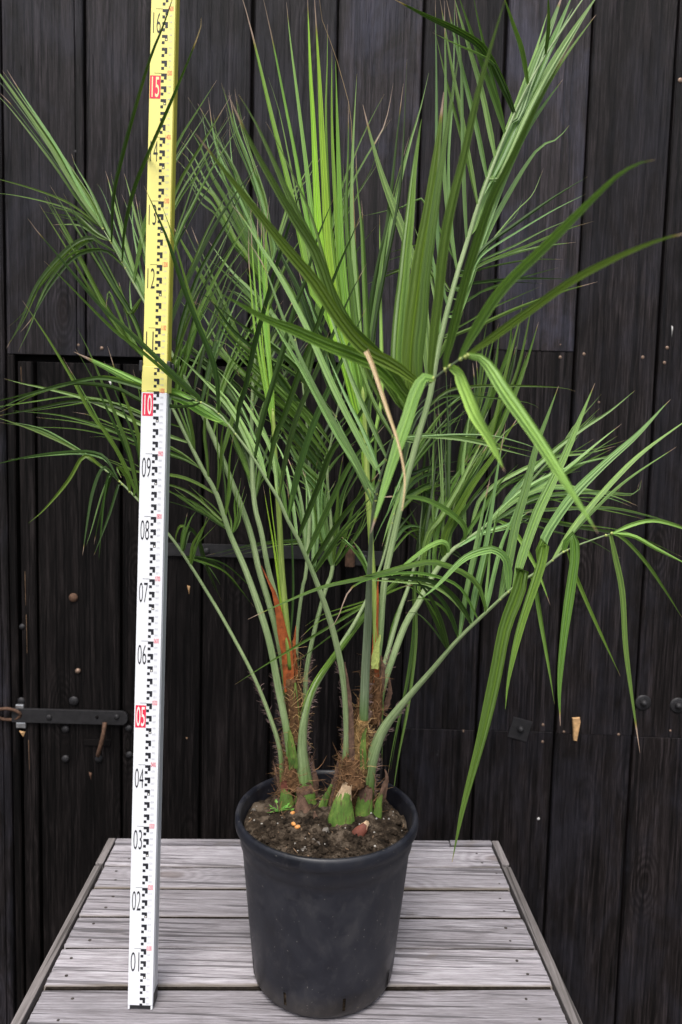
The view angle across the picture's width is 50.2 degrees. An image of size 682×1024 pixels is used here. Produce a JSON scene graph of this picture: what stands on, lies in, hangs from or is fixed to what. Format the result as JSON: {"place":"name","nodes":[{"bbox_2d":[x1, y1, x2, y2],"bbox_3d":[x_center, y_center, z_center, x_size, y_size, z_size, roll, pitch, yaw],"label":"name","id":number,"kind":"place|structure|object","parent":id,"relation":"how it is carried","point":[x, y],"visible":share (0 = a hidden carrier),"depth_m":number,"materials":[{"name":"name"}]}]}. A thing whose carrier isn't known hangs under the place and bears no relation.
{"place":"outdoors","nodes":[
{"label":"outdoors","id":0,"kind":"place"},
{"label":"ground","id":1,"kind":"structure","parent":0,"visible":0},
{"bbox_2d":[11,838,582,1023],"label":"garden table","id":2,"kind":"object","parent":1,"relation":"on","point":[471,947],"visible":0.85,"depth_m":1.32,"materials":[{"name":"grey wood"}]},
{"bbox_2d":[128,0,179,1009],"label":"measuring staff","id":3,"kind":"object","parent":2,"relation":"on","point":[150,667],"visible":0.98,"depth_m":1.17,"materials":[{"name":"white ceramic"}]},
{"bbox_2d":[235,770,417,1017],"bbox_3d":[-0.028,0.658,1.273,0.315,0.291,0.317,1,5,0],"label":"plant pot","id":4,"kind":"object","parent":2,"relation":"on","point":[323,933],"visible":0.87,"depth_m":1.16,"materials":[{"name":"black plastic"}]},
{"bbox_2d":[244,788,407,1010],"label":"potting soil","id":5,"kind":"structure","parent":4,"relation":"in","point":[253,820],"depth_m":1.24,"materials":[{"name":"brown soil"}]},
{"bbox_2d":[0,0,485,812],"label":"feather palm","id":6,"kind":"object","parent":5,"relation":"in","point":[294,744],"visible":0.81,"depth_m":1.33,"materials":[{"name":"green plant"}]},
{"bbox_2d":[267,799,293,812],"bbox_3d":[-0.106,0.521,1.285,0.049,0.017,0.032,1,5,0],"label":"seedling","id":7,"kind":"object","parent":5,"relation":"on","point":[275,809],"visible":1,"depth_m":1.28,"materials":[{"name":"green plant"}]},
{"bbox_2d":[0,0,681,860],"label":"feather palm","id":8,"kind":"object","parent":5,"relation":"in","point":[362,364],"visible":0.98,"depth_m":1.18,"materials":[{"name":"green plant"}]},
{"bbox_2d":[0,0,681,1023],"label":"board wall","id":9,"kind":"structure","parent":1,"relation":"on","point":[576,814],"depth_m":1.82,"materials":[{"name":"black wood"}]},
{"bbox_2d":[11,361,354,993],"bbox_3d":[-0.417,0.551,1.904,0.883,1.843,0.053,1,5,0],"label":"plank door","id":10,"kind":"structure","parent":9,"relation":"attached to","point":[75,717],"depth_m":1.89,"materials":[{"name":"wood"}]}
]}

